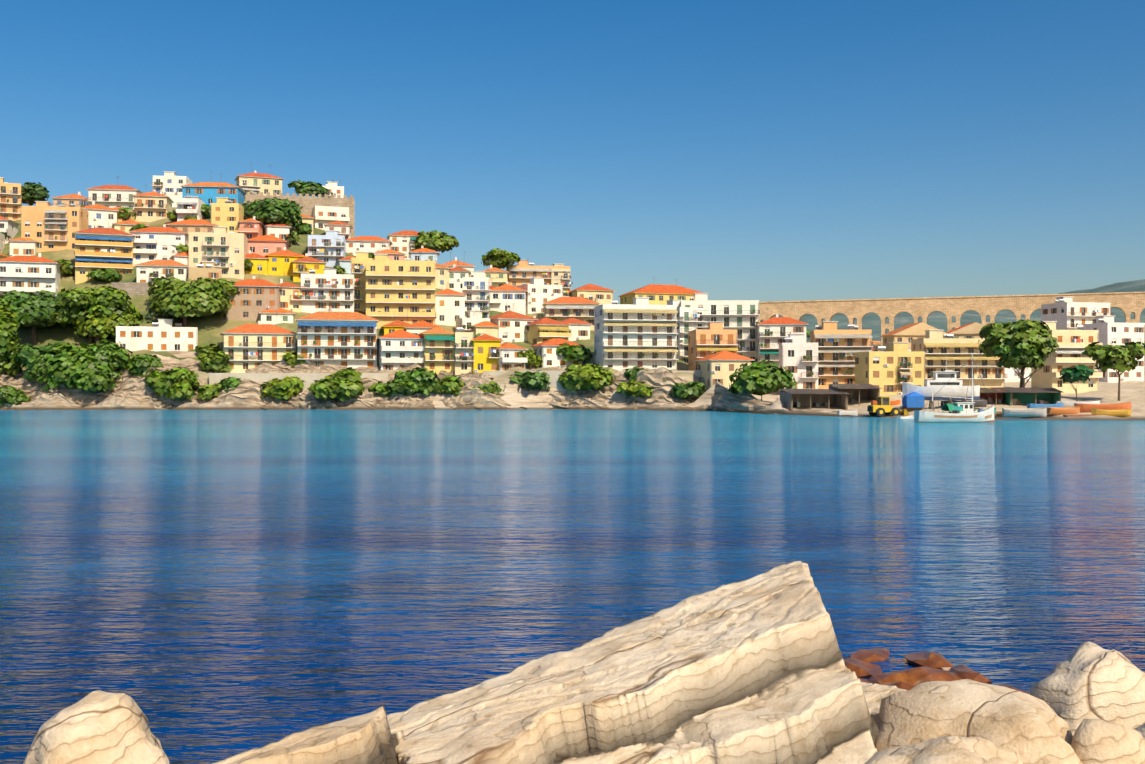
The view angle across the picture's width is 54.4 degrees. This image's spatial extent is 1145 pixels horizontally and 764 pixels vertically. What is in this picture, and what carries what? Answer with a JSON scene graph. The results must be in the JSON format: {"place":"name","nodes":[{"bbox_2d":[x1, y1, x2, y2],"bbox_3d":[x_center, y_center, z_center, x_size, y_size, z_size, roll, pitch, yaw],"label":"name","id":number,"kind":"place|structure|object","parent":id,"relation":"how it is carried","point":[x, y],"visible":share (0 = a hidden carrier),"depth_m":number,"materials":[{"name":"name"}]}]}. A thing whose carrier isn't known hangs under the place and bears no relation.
{"place":"outdoors","nodes":[
{"label":"outdoors","id":0,"kind":"place"},
{"bbox_2d":[0,351,853,416],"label":"shore cliff","id":1,"kind":"structure","parent":0,"point":[129,392],"depth_m":243.37,"materials":[{"name":"beige stone"}]},
{"bbox_2d":[0,409,1144,763],"bbox_3d":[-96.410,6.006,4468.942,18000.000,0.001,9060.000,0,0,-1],"label":"sea","id":2,"kind":"structure","parent":0,"point":[204,587],"depth_m":41.40,"materials":[{"name":"liquid"}]},
{"bbox_2d":[23,690,169,763],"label":"boulder","id":3,"kind":"object","parent":2,"relation":"in","point":[98,727],"visible":1,"depth_m":7.74,"materials":[{"name":"beige stone"}]},
{"bbox_2d":[844,657,881,677],"bbox_3d":[5.959,6.032,23.138,1.016,0.468,1.473,0,0,-9],"label":"wet rock","id":4,"kind":"object","parent":2,"relation":"in","point":[861,669],"visible":0.44,"depth_m":22.89,"materials":[{"name":"brown stone"}]},
{"bbox_2d":[857,678,868,682],"bbox_3d":[5.483,6.048,22.104,1.145,0.347,0.691,0,0,-22],"label":"wet rock","id":5,"kind":"object","parent":2,"relation":"in","point":[864,680],"visible":0.04,"depth_m":22.14,"materials":[{"name":"brown stone"}]},
{"bbox_2d":[849,648,889,662],"bbox_3d":[6.533,6.053,24.318,1.492,0.367,0.804,0,0,-37],"label":"wet rock","id":6,"kind":"object","parent":2,"relation":"in","point":[873,655],"visible":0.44,"depth_m":24.11,"materials":[{"name":"brown stone"}]},
{"bbox_2d":[887,681,913,689],"bbox_3d":[6.338,5.999,21.358,1.551,0.535,0.950,0,0,-7],"label":"wet rock","id":7,"kind":"object","parent":2,"relation":"in","point":[902,685],"visible":0.12,"depth_m":21.25,"materials":[{"name":"brown stone"}]},
{"bbox_2d":[868,666,960,686],"bbox_3d":[6.808,5.997,22.111,1.730,0.658,1.609,0,0,-41],"label":"wet rock","id":8,"kind":"object","parent":2,"relation":"in","point":[914,677],"visible":0.31,"depth_m":21.92,"materials":[{"name":"brown stone"}]},
{"bbox_2d":[905,652,953,670],"bbox_3d":[7.618,6.012,23.783,1.001,0.508,1.536,0,0,0],"label":"wet rock","id":9,"kind":"object","parent":2,"relation":"in","point":[935,660],"visible":0.48,"depth_m":23.44,"materials":[{"name":"brown stone"}]},
{"bbox_2d":[949,665,991,683],"bbox_3d":[7.967,6.022,22.643,0.884,0.459,1.373,0,0,-15],"label":"wet rock","id":10,"kind":"object","parent":2,"relation":"in","point":[963,672],"visible":0.4,"depth_m":22.21,"materials":[{"name":"brown stone"}]},
{"bbox_2d":[998,684,1029,694],"bbox_3d":[8.374,6.023,21.085,1.739,0.486,0.876,0,0,38],"label":"wet rock","id":11,"kind":"object","parent":2,"relation":"in","point":[1004,685],"visible":0.04,"depth_m":21.13,"materials":[{"name":"brown stone"}]},
{"bbox_2d":[1030,642,1144,735],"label":"boulder","id":12,"kind":"object","parent":2,"relation":"in","point":[1081,682],"visible":0.56,"depth_m":9.77,"materials":[{"name":"beige stone"}]},
{"bbox_2d":[0,0,1144,303],"label":"sky","id":13,"kind":"structure","parent":0,"point":[761,150],"materials":[{"name":"blue"}]},
{"bbox_2d":[1,203,1144,420],"bbox_3d":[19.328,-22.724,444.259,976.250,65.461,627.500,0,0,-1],"label":"terrain","id":14,"kind":"structure","parent":0,"point":[212,328],"depth_m":255.47,"materials":[{"name":"beige stone"}]},
{"bbox_2d":[0,163,1144,409],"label":"town","id":15,"kind":"object","parent":14,"relation":"on","point":[394,295],"visible":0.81,"depth_m":274.89,"materials":[{"name":"paint"}]},
{"bbox_2d":[0,180,1144,405],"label":"vegetation","id":16,"kind":"object","parent":14,"relation":"on","point":[102,312],"visible":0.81,"depth_m":244.76,"materials":[{"name":"plant"}]},
{"bbox_2d":[837,354,1130,422],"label":"boats","id":17,"kind":"object","parent":14,"relation":"on","point":[954,396],"visible":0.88,"depth_m":189.29,"materials":[{"name":"wood"}]},
{"bbox_2d":[762,279,1144,341],"bbox_3d":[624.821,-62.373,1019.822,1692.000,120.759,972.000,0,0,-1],"label":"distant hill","id":18,"kind":"structure","parent":0,"point":[935,319],"depth_m":788.97,"materials":[{"name":"beige stone"}]},
{"bbox_3d":[1.305,5.059,6.209,19.977,2.795,8.395,0,0,22],"label":"platform","id":19,"kind":"object","parent":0,"visible":0},
{"bbox_2d":[212,705,404,763],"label":"rock","id":20,"kind":"object","parent":19,"relation":"on","point":[369,738],"visible":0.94,"depth_m":8.19,"materials":[{"name":"beige stone"}]},
{"bbox_2d":[387,561,907,763],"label":"rock","id":21,"kind":"object","parent":19,"relation":"on","point":[754,670],"visible":0.77,"depth_m":9.29,"materials":[{"name":"beige stone"}]},
{"bbox_2d":[864,736,1022,763],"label":"boulder","id":22,"kind":"object","parent":21,"relation":"on","point":[957,750],"visible":1,"depth_m":7.96,"materials":[{"name":"beige stone"}]},
{"bbox_2d":[870,679,1082,763],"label":"boulder","id":23,"kind":"object","parent":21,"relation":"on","point":[1028,728],"visible":0.73,"depth_m":8.89,"materials":[{"name":"beige stone"}]},
{"bbox_2d":[1071,719,1144,763],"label":"boulder","id":24,"kind":"object","parent":21,"relation":"on","point":[1097,741],"visible":0.85,"depth_m":8.35,"materials":[{"name":"beige stone"}]},
{"bbox_2d":[1134,723,1144,738],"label":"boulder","id":25,"kind":"object","parent":21,"relation":"on","point":[1141,728],"visible":0.06,"depth_m":8.80,"materials":[{"name":"grey stone"}]}
]}

